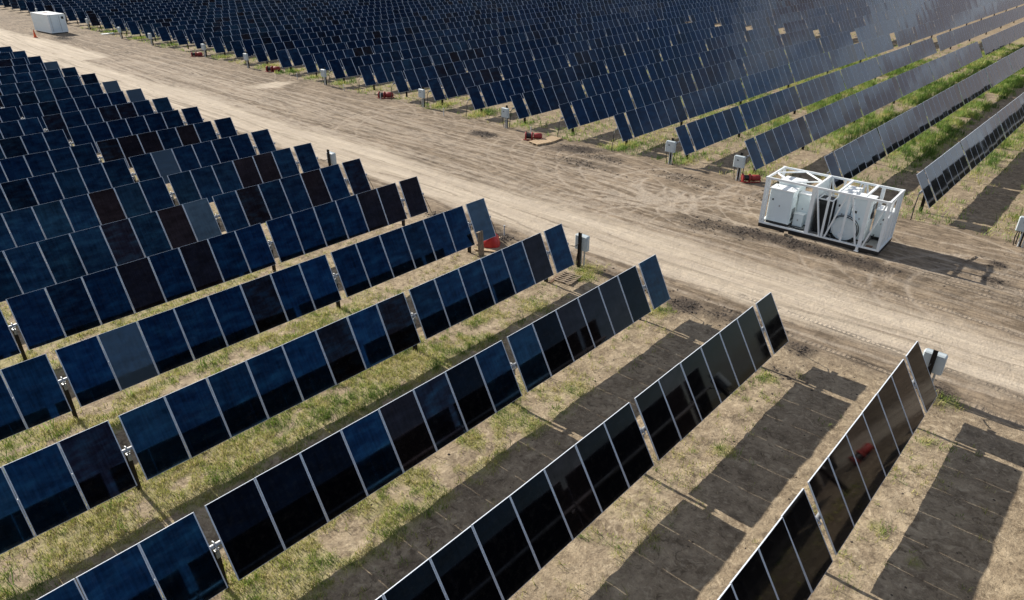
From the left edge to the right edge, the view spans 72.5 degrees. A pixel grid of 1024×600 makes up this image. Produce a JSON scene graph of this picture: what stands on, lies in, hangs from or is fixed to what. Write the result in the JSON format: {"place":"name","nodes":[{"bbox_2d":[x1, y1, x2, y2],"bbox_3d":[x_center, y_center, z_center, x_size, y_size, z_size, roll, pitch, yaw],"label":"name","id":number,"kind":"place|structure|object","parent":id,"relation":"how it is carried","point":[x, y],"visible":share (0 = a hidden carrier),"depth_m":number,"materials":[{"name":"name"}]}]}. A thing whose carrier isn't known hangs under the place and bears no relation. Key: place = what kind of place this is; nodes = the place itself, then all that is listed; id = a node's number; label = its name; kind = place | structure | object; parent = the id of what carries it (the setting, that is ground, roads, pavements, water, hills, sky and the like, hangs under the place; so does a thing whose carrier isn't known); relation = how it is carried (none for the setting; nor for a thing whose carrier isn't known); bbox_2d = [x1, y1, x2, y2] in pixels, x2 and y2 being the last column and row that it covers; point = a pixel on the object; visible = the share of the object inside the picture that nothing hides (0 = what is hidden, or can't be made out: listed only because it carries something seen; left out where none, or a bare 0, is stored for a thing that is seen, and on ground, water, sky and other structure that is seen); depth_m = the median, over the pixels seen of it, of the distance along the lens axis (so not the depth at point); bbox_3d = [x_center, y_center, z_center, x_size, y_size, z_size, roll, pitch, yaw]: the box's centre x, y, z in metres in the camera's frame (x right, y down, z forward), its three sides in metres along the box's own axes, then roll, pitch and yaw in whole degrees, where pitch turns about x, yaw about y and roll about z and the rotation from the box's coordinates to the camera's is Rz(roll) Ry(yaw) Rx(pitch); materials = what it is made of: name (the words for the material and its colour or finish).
{"place":"outdoors","nodes":[
{"label":"outdoors","id":0,"kind":"place"},
{"bbox_2d":[0,144,995,599],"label":"meadow grass","id":1,"kind":"structure","parent":0,"point":[258,574],"depth_m":21.25,"materials":[{"name":"green plant"}]},
{"bbox_2d":[0,1,1023,599],"bbox_3d":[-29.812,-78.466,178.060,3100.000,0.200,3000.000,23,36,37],"label":"ground","id":2,"kind":"structure","parent":0,"point":[846,319],"depth_m":26.64,"materials":[{"name":"beige soil"}]},
{"bbox_2d":[0,46,13,58],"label":"solar tracker","id":3,"kind":"object","parent":2,"relation":"on","point":[6,49],"visible":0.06,"depth_m":78.70,"materials":[{"name":"blue glass"}]},
{"bbox_2d":[1,0,12,9],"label":"solar tracker","id":4,"kind":"object","parent":2,"relation":"on","point":[6,3],"visible":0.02,"depth_m":136.34,"materials":[{"name":"blue glass"}]},
{"bbox_2d":[0,51,29,63],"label":"solar tracker","id":5,"kind":"object","parent":2,"relation":"on","point":[16,54],"visible":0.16,"depth_m":75.31,"materials":[{"name":"blue glass"}]},
{"bbox_2d":[9,0,25,11],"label":"solar tracker","id":6,"kind":"object","parent":2,"relation":"on","point":[14,4],"visible":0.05,"depth_m":133.37,"materials":[{"name":"blue glass"}]},
{"bbox_2d":[0,56,45,69],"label":"solar tracker","id":7,"kind":"object","parent":2,"relation":"on","point":[18,61],"visible":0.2,"depth_m":71.78,"materials":[{"name":"blue glass"}]},
{"bbox_2d":[0,61,63,84],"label":"solar tracker","id":8,"kind":"object","parent":2,"relation":"on","point":[16,69],"visible":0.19,"depth_m":68.33,"materials":[{"name":"blue glass"}]},
{"bbox_2d":[0,67,82,94],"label":"solar tracker","id":9,"kind":"object","parent":2,"relation":"on","point":[30,76],"visible":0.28,"depth_m":64.89,"materials":[{"name":"blue glass"}]},
{"bbox_2d":[16,0,80,13],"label":"solar tracker","id":10,"kind":"object","parent":2,"relation":"on","point":[22,4],"visible":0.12,"depth_m":130.59,"materials":[{"name":"blue glass"}]},
{"bbox_2d":[30,11,68,33],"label":"closed container","id":11,"kind":"object","parent":2,"relation":"on","point":[48,22],"visible":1,"depth_m":106.00,"materials":[{"name":"white metal"}]},
{"bbox_2d":[48,15,60,32],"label":"door","id":12,"kind":"structure","parent":11,"relation":"in","point":[53,20],"depth_m":105.26,"materials":[{"name":"white paint"}]},
{"bbox_2d":[56,14,67,31],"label":"door","id":13,"kind":"structure","parent":11,"relation":"in","point":[62,25],"depth_m":106.06,"materials":[{"name":"white paint"}]},
{"bbox_2d":[0,73,103,107],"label":"solar tracker","id":14,"kind":"object","parent":2,"relation":"on","point":[30,86],"visible":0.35,"depth_m":61.36,"materials":[{"name":"blue glass"}]},
{"bbox_2d":[25,0,90,11],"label":"solar tracker","id":15,"kind":"object","parent":2,"relation":"on","point":[31,7],"visible":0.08,"depth_m":128.40,"materials":[{"name":"blue glass"}]},
{"bbox_2d":[0,80,120,117],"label":"solar tracker","id":16,"kind":"object","parent":2,"relation":"on","point":[25,98],"visible":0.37,"depth_m":57.88,"materials":[{"name":"blue glass"}]},
{"bbox_2d":[0,88,146,133],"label":"solar tracker","id":17,"kind":"object","parent":2,"relation":"on","point":[7,114],"visible":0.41,"depth_m":54.46,"materials":[{"name":"blue glass"}]},
{"bbox_2d":[0,97,173,141],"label":"solar tracker","id":18,"kind":"object","parent":2,"relation":"on","point":[21,127],"visible":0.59,"depth_m":50.98,"materials":[{"name":"blue glass"}]},
{"bbox_2d":[34,0,158,11],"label":"solar tracker","id":19,"kind":"object","parent":2,"relation":"on","point":[39,7],"visible":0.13,"depth_m":126.87,"materials":[{"name":"blue glass"}]},
{"bbox_2d":[0,106,203,168],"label":"solar tracker","id":20,"kind":"object","parent":2,"relation":"on","point":[93,134],"visible":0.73,"depth_m":47.47,"materials":[{"name":"blue glass"}]},
{"bbox_2d":[44,0,169,13],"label":"solar tracker","id":21,"kind":"object","parent":2,"relation":"on","point":[49,8],"visible":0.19,"depth_m":125.88,"materials":[{"name":"blue glass"}]},
{"bbox_2d":[0,117,239,194],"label":"solar tracker","id":22,"kind":"object","parent":2,"relation":"on","point":[48,162],"visible":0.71,"depth_m":43.99,"materials":[{"name":"blue glass"}]},
{"bbox_2d":[54,0,198,21],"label":"solar tracker","id":23,"kind":"object","parent":2,"relation":"on","point":[58,9],"visible":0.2,"depth_m":124.31,"materials":[{"name":"blue glass"}]},
{"bbox_2d":[0,129,275,218],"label":"solar tracker","id":24,"kind":"object","parent":2,"relation":"on","point":[29,191],"visible":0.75,"depth_m":40.24,"materials":[{"name":"blue glass"}]},
{"bbox_2d":[64,0,248,24],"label":"solar tracker","id":25,"kind":"object","parent":2,"relation":"on","point":[71,15],"visible":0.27,"depth_m":121.45,"materials":[{"name":"blue glass"}]},
{"bbox_2d":[0,143,319,256],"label":"solar tracker","id":26,"kind":"object","parent":2,"relation":"on","point":[53,219],"visible":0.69,"depth_m":36.59,"materials":[{"name":"blue glass"}]},
{"bbox_2d":[0,158,373,301],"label":"solar tracker","id":27,"kind":"object","parent":2,"relation":"on","point":[131,239],"visible":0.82,"depth_m":32.85,"materials":[{"name":"blue glass"}]},
{"bbox_2d":[75,0,311,22],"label":"solar tracker","id":28,"kind":"object","parent":2,"relation":"on","point":[81,16],"visible":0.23,"depth_m":120.01,"materials":[{"name":"blue glass"}]},
{"bbox_2d":[190,52,202,56],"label":"red reel","id":29,"kind":"object","parent":2,"relation":"on","point":[197,54],"visible":1,"depth_m":87.28,"materials":[{"name":"plastic"}]},
{"bbox_2d":[201,42,209,56],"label":"combiner box","id":30,"kind":"object","parent":2,"relation":"on","point":[203,47],"visible":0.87,"depth_m":86.28,"materials":[{"name":"grey paint"}]},
{"bbox_2d":[87,0,325,28],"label":"solar tracker","id":31,"kind":"object","parent":2,"relation":"on","point":[94,20],"visible":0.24,"depth_m":118.03,"materials":[{"name":"blue glass"}]},
{"bbox_2d":[0,176,435,360],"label":"solar tracker","id":32,"kind":"object","parent":2,"relation":"on","point":[142,284],"visible":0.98,"depth_m":29.15,"materials":[{"name":"blue glass"}]},
{"bbox_2d":[100,0,346,30],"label":"solar tracker","id":33,"kind":"object","parent":2,"relation":"on","point":[106,22],"visible":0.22,"depth_m":115.49,"materials":[{"name":"blue glass"}]},
{"bbox_2d":[243,52,251,67],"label":"combiner box","id":34,"kind":"object","parent":2,"relation":"on","point":[245,56],"visible":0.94,"depth_m":79.68,"materials":[{"name":"grey paint"}]},
{"bbox_2d":[0,198,499,440],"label":"solar tracker","id":35,"kind":"object","parent":2,"relation":"on","point":[208,325],"visible":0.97,"depth_m":25.22,"materials":[{"name":"blue glass"}]},
{"bbox_2d":[112,0,402,33],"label":"solar tracker","id":36,"kind":"object","parent":2,"relation":"on","point":[118,22],"visible":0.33,"depth_m":114.39,"materials":[{"name":"blue glass"}]},
{"bbox_2d":[265,66,279,71],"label":"red reel","id":37,"kind":"object","parent":2,"relation":"on","point":[271,69],"visible":0.94,"depth_m":77.88,"materials":[{"name":"plastic"}]},
{"bbox_2d":[126,0,421,36],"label":"solar tracker","id":38,"kind":"object","parent":2,"relation":"on","point":[134,28],"visible":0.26,"depth_m":111.67,"materials":[{"name":"blue glass"}]},
{"bbox_2d":[0,223,573,554],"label":"solar tracker","id":39,"kind":"object","parent":2,"relation":"on","point":[257,389],"visible":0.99,"depth_m":21.26,"materials":[{"name":"blue glass"}]},
{"bbox_2d":[141,0,459,40],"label":"solar tracker","id":40,"kind":"object","parent":2,"relation":"on","point":[147,28],"visible":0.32,"depth_m":109.97,"materials":[{"name":"blue glass"}]},
{"bbox_2d":[156,0,476,44],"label":"solar tracker","id":41,"kind":"object","parent":2,"relation":"on","point":[163,33],"visible":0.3,"depth_m":107.00,"materials":[{"name":"blue glass"}]},
{"bbox_2d":[320,67,328,84],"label":"combiner box","id":42,"kind":"object","parent":2,"relation":"on","point":[323,72],"visible":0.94,"depth_m":70.67,"materials":[{"name":"grey paint"}]},
{"bbox_2d":[320,149,336,165],"bbox_3d":[-11.696,-8.542,44.372,0.700,2.000,0.976,23,36,37],"label":"combiner box","id":43,"kind":"object","parent":2,"relation":"on","point":[331,158],"visible":0.65,"depth_m":44.21,"materials":[{"name":"grey paint"}]},
{"bbox_2d":[173,1,495,48],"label":"solar tracker","id":44,"kind":"object","parent":2,"relation":"on","point":[181,37],"visible":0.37,"depth_m":104.11,"materials":[{"name":"blue glass"}]},
{"bbox_2d":[191,2,515,51],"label":"solar tracker","id":45,"kind":"object","parent":2,"relation":"on","point":[198,40],"visible":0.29,"depth_m":101.36,"materials":[{"name":"blue glass"}]},
{"bbox_2d":[37,254,671,599],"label":"solar tracker","id":46,"kind":"object","parent":2,"relation":"on","point":[306,492],"visible":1,"depth_m":18.60,"materials":[{"name":"blue glass"}]},
{"bbox_2d":[210,4,536,54],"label":"solar tracker","id":47,"kind":"object","parent":2,"relation":"on","point":[217,45],"visible":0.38,"depth_m":97.94,"materials":[{"name":"blue glass"}]},
{"bbox_2d":[378,91,393,98],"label":"red reel","id":48,"kind":"object","parent":2,"relation":"on","point":[384,94],"visible":0.91,"depth_m":65.75,"materials":[{"name":"plastic"}]},
{"bbox_2d":[230,6,557,57],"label":"solar tracker","id":49,"kind":"object","parent":2,"relation":"on","point":[238,49],"visible":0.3,"depth_m":94.87,"materials":[{"name":"blue glass"}]},
{"bbox_2d":[252,8,581,63],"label":"solar tracker","id":50,"kind":"object","parent":2,"relation":"on","point":[261,53],"visible":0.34,"depth_m":92.01,"materials":[{"name":"blue glass"}]},
{"bbox_2d":[418,87,426,107],"bbox_3d":[-7.798,-18.080,62.462,0.700,1.950,0.976,23,36,37],"label":"combiner box","id":51,"kind":"object","parent":2,"relation":"on","point":[421,93],"visible":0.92,"depth_m":61.98,"materials":[{"name":"grey paint"}]},
{"bbox_2d":[275,10,604,70],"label":"solar tracker","id":52,"kind":"object","parent":2,"relation":"on","point":[295,54],"visible":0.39,"depth_m":88.58,"materials":[{"name":"blue glass"}]},
{"bbox_2d":[301,12,630,75],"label":"solar tracker","id":53,"kind":"object","parent":2,"relation":"on","point":[322,59],"visible":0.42,"depth_m":85.69,"materials":[{"name":"blue glass"}]},
{"bbox_2d":[476,230,483,256],"bbox_3d":[-1.535,-2.725,33.800,0.110,1.250,0.420,18,33,36],"label":"wooden pallet","id":54,"kind":"object","parent":2,"relation":"on","point":[480,244],"visible":1,"depth_m":33.74,"materials":[{"name":"brown wood"}]},
{"bbox_2d":[484,233,499,247],"bbox_3d":[-1.056,-3.095,35.102,0.924,0.683,0.927,0,28,0],"label":"red tarp bundle","id":55,"kind":"object","parent":2,"relation":"on","point":[493,242],"visible":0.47,"depth_m":34.81,"materials":[{"name":"plastic"}]},
{"bbox_2d":[328,14,656,82],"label":"solar tracker","id":56,"kind":"object","parent":2,"relation":"on","point":[351,65],"visible":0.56,"depth_m":82.66,"materials":[{"name":"blue glass"}]},
{"bbox_2d":[501,105,510,128],"bbox_3d":[-0.314,-14.618,55.949,0.700,1.950,0.976,23,36,37],"label":"combiner box","id":57,"kind":"object","parent":2,"relation":"on","point":[505,113],"visible":0.96,"depth_m":55.49,"materials":[{"name":"grey paint"}]},
{"bbox_2d":[0,26,1023,593],"bbox_3d":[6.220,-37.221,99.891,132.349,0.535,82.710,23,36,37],"label":"roadside grass","id":58,"kind":"structure","parent":2,"relation":"on","point":[485,111],"depth_m":56.46,"materials":[{"name":"green plant"}]},
{"bbox_2d":[6,122,1023,599],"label":"dry straw","id":59,"kind":"object","parent":2,"relation":"on","point":[646,436],"visible":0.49,"depth_m":20.52,"materials":[{"name":"beige plant"}]},
{"bbox_2d":[358,17,684,89],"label":"solar tracker","id":60,"kind":"object","parent":2,"relation":"on","point":[382,72],"visible":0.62,"depth_m":79.41,"materials":[{"name":"blue glass"}]},
{"bbox_2d":[503,0,549,5],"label":"solar tracker","id":61,"kind":"object","parent":2,"relation":"on","point":[518,2],"visible":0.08,"depth_m":134.91,"materials":[{"name":"blue glass"}]},
{"bbox_2d":[48,36,1023,597],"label":"soil clods","id":62,"kind":"object","parent":2,"relation":"on","point":[700,300],"visible":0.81,"depth_m":34.52,"materials":[{"name":"brown soil"}]},
{"bbox_2d":[529,138,553,145],"bbox_3d":[2.170,-11.801,52.130,1.500,0.110,1.100,-17,32,-29],"label":"wooden pallet","id":63,"kind":"object","parent":2,"relation":"on","point":[538,142],"visible":1,"depth_m":52.02,"materials":[{"name":"brown wood"}]},
{"bbox_2d":[522,0,570,7],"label":"solar tracker","id":64,"kind":"object","parent":2,"relation":"on","point":[539,3],"visible":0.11,"depth_m":132.48,"materials":[{"name":"blue glass"}]},
{"bbox_2d":[391,19,714,99],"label":"solar tracker","id":65,"kind":"object","parent":2,"relation":"on","point":[417,78],"visible":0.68,"depth_m":76.56,"materials":[{"name":"blue glass"}]},
{"bbox_2d":[545,136,562,141],"bbox_3d":[3.087,-12.191,52.891,1.000,0.110,1.200,19,33,32],"label":"wooden pallet","id":66,"kind":"object","parent":2,"relation":"on","point":[553,138],"visible":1,"depth_m":52.81,"materials":[{"name":"brown wood"}]},
{"bbox_2d":[554,271,581,285],"bbox_3d":[2.545,-0.988,31.724,0.900,0.110,1.100,17,32,29],"label":"wooden pallet","id":67,"kind":"object","parent":2,"relation":"on","point":[567,278],"visible":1,"depth_m":31.63,"materials":[{"name":"brown wood"}]},
{"bbox_2d":[571,232,589,266],"bbox_3d":[3.042,-2.180,32.465,0.700,1.950,0.976,23,36,37],"label":"combiner box","id":68,"kind":"object","parent":2,"relation":"on","point":[582,241],"visible":0.9,"depth_m":32.40,"materials":[{"name":"grey paint"}]},
{"bbox_2d":[376,292,788,599],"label":"solar tracker","id":69,"kind":"object","parent":2,"relation":"on","point":[511,545],"visible":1,"depth_m":18.04,"materials":[{"name":"black glass"}]},
{"bbox_2d":[543,0,623,9],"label":"solar tracker","id":70,"kind":"object","parent":2,"relation":"on","point":[560,5],"visible":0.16,"depth_m":130.39,"materials":[{"name":"blue glass"}]},
{"bbox_2d":[427,22,746,104],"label":"solar tracker","id":71,"kind":"object","parent":2,"relation":"on","point":[456,85],"visible":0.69,"depth_m":73.50,"materials":[{"name":"blue glass"}]},
{"bbox_2d":[564,0,674,12],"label":"solar tracker","id":72,"kind":"object","parent":2,"relation":"on","point":[583,7],"visible":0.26,"depth_m":129.11,"materials":[{"name":"blue glass"}]},
{"bbox_2d":[466,25,780,114],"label":"solar tracker","id":73,"kind":"object","parent":2,"relation":"on","point":[498,92],"visible":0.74,"depth_m":70.45,"materials":[{"name":"blue glass"}]},
{"bbox_2d":[587,0,696,14],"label":"solar tracker","id":74,"kind":"object","parent":2,"relation":"on","point":[607,9],"visible":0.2,"depth_m":127.14,"materials":[{"name":"blue glass"}]},
{"bbox_2d":[509,27,815,127],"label":"solar tracker","id":75,"kind":"object","parent":2,"relation":"on","point":[544,100],"visible":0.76,"depth_m":67.50,"materials":[{"name":"blue glass"}]},
{"bbox_2d":[611,0,720,16],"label":"solar tracker","id":76,"kind":"object","parent":2,"relation":"on","point":[631,10],"visible":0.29,"depth_m":125.76,"materials":[{"name":"blue glass"}]},
{"bbox_2d":[665,138,676,164],"bbox_3d":[10.888,-10.036,47.337,0.700,1.950,0.976,23,36,37],"label":"combiner box","id":77,"kind":"object","parent":2,"relation":"on","point":[670,147],"visible":0.91,"depth_m":46.87,"materials":[{"name":"grey paint"}]},
{"bbox_2d":[636,0,768,19],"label":"solar tracker","id":78,"kind":"object","parent":2,"relation":"on","point":[657,12],"visible":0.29,"depth_m":124.00,"materials":[{"name":"blue glass"}]},
{"bbox_2d":[557,30,853,136],"bbox_3d":[24.331,-23.863,72.820,1.047,2.617,61.700,23,36,37],"label":"solar tracker","id":79,"kind":"object","parent":2,"relation":"on","point":[591,109],"visible":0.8,"depth_m":64.76,"materials":[{"name":"blue glass"}]},
{"bbox_2d":[662,0,793,22],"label":"solar tracker","id":80,"kind":"object","parent":2,"relation":"on","point":[676,14],"visible":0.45,"depth_m":122.00,"materials":[{"name":"blue glass"}]},
{"bbox_2d":[733,152,745,180],"bbox_3d":[14.512,-8.418,44.294,0.700,1.950,0.976,23,36,37],"label":"combiner box","id":81,"kind":"object","parent":2,"relation":"on","point":[739,162],"visible":0.97,"depth_m":43.81,"materials":[{"name":"grey paint"}]},
{"bbox_2d":[741,174,760,182],"bbox_3d":[15.082,-7.721,44.103,1.335,0.506,0.736,2,28,3],"label":"red reel","id":82,"kind":"object","parent":2,"relation":"on","point":[749,177],"visible":1,"depth_m":43.94,"materials":[{"name":"plastic"}]},
{"bbox_2d":[611,34,893,149],"bbox_3d":[28.026,-22.279,69.840,1.023,2.619,61.700,23,36,37],"label":"solar tracker","id":83,"kind":"object","parent":2,"relation":"on","point":[654,117],"visible":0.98,"depth_m":61.53,"materials":[{"name":"blue glass"}]},
{"bbox_2d":[690,0,821,24],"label":"solar tracker","id":84,"kind":"object","parent":2,"relation":"on","point":[729,12],"visible":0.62,"depth_m":120.33,"materials":[{"name":"blue glass"}]},
{"bbox_2d":[719,0,865,25],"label":"solar tracker","id":85,"kind":"object","parent":2,"relation":"on","point":[733,19],"visible":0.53,"depth_m":118.81,"materials":[{"name":"blue glass"}]},
{"bbox_2d":[672,38,936,164],"bbox_3d":[31.728,-20.672,66.866,1.065,2.614,61.700,23,36,37],"label":"solar tracker","id":86,"kind":"object","parent":2,"relation":"on","point":[704,132],"visible":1,"depth_m":58.26,"materials":[{"name":"blue glass"}]},
{"bbox_2d":[750,0,894,28],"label":"solar tracker","id":87,"kind":"object","parent":2,"relation":"on","point":[779,20],"visible":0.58,"depth_m":116.89,"materials":[{"name":"blue glass"}]},
{"bbox_2d":[717,341,936,599],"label":"solar tracker","id":88,"kind":"object","parent":2,"relation":"on","point":[790,558],"visible":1,"depth_m":17.60,"materials":[{"name":"black glass"}]},
{"bbox_2d":[758,166,904,255],"bbox_3d":[16.277,-4.679,35.988,6.080,2.780,2.583,22,35,35],"label":"equipment skid","id":89,"kind":"object","parent":2,"relation":"on","point":[844,218],"visible":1,"depth_m":35.36,"materials":[{"name":"white metal"}]},
{"bbox_2d":[783,0,930,32],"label":"solar tracker","id":90,"kind":"object","parent":2,"relation":"on","point":[801,24],"visible":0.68,"depth_m":115.17,"materials":[{"name":"blue glass"}]},
{"bbox_2d":[742,41,982,173],"bbox_3d":[35.400,-19.118,63.895,1.081,2.611,61.700,23,36,37],"label":"solar tracker","id":91,"kind":"object","parent":2,"relation":"on","point":[778,142],"visible":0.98,"depth_m":54.88,"materials":[{"name":"blue glass"}]},
{"bbox_2d":[817,0,964,36],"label":"solar tracker","id":92,"kind":"object","parent":2,"relation":"on","point":[851,25],"visible":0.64,"depth_m":112.84,"materials":[{"name":"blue glass"}]},
{"bbox_2d":[824,47,1023,188],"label":"solar tracker","id":93,"kind":"object","parent":2,"relation":"on","point":[855,157],"visible":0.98,"depth_m":51.41,"materials":[{"name":"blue glass"}]},
{"bbox_2d":[855,0,1000,42],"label":"solar tracker","id":94,"kind":"object","parent":2,"relation":"on","point":[869,32],"visible":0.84,"depth_m":110.86,"materials":[{"name":"blue glass"}]},
{"bbox_2d":[916,348,947,388],"bbox_3d":[13.965,2.580,23.515,0.700,1.950,0.976,23,36,37],"label":"combiner box","id":95,"kind":"object","parent":2,"relation":"on","point":[935,360],"visible":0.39,"depth_m":23.37,"materials":[{"name":"grey paint"}]},
{"bbox_2d":[894,0,1023,46],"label":"solar tracker","id":96,"kind":"object","parent":2,"relation":"on","point":[919,32],"visible":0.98,"depth_m":108.44,"materials":[{"name":"grey glass"}]},
{"bbox_2d":[910,93,1023,219],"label":"solar tracker","id":97,"kind":"object","parent":2,"relation":"on","point":[948,170],"visible":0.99,"depth_m":44.28,"materials":[{"name":"black glass"}]},
{"bbox_2d":[936,5,1023,50],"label":"solar tracker","id":98,"kind":"object","parent":2,"relation":"on","point":[949,39],"visible":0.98,"depth_m":101.59,"materials":[{"name":"grey glass"}]},
{"bbox_2d":[981,22,1023,54],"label":"solar tracker","id":99,"kind":"object","parent":2,"relation":"on","point":[991,43],"visible":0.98,"depth_m":92.22,"materials":[{"name":"grey glass"}]},
{"bbox_2d":[1013,216,1023,247],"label":"combiner box","id":100,"kind":"object","parent":2,"relation":"on","point":[1020,225],"visible":0.83,"depth_m":34.70,"materials":[{"name":"grey paint"}]},
{"bbox_2d":[523,132,542,140],"bbox_3d":[1.617,-12.418,52.859,1.509,0.572,0.832,2,28,3],"label":"red reel","id":101,"kind":"object","parent":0,"point":[531,136],"visible":1,"depth_m":52.68,"materials":[{"name":"plastic"}]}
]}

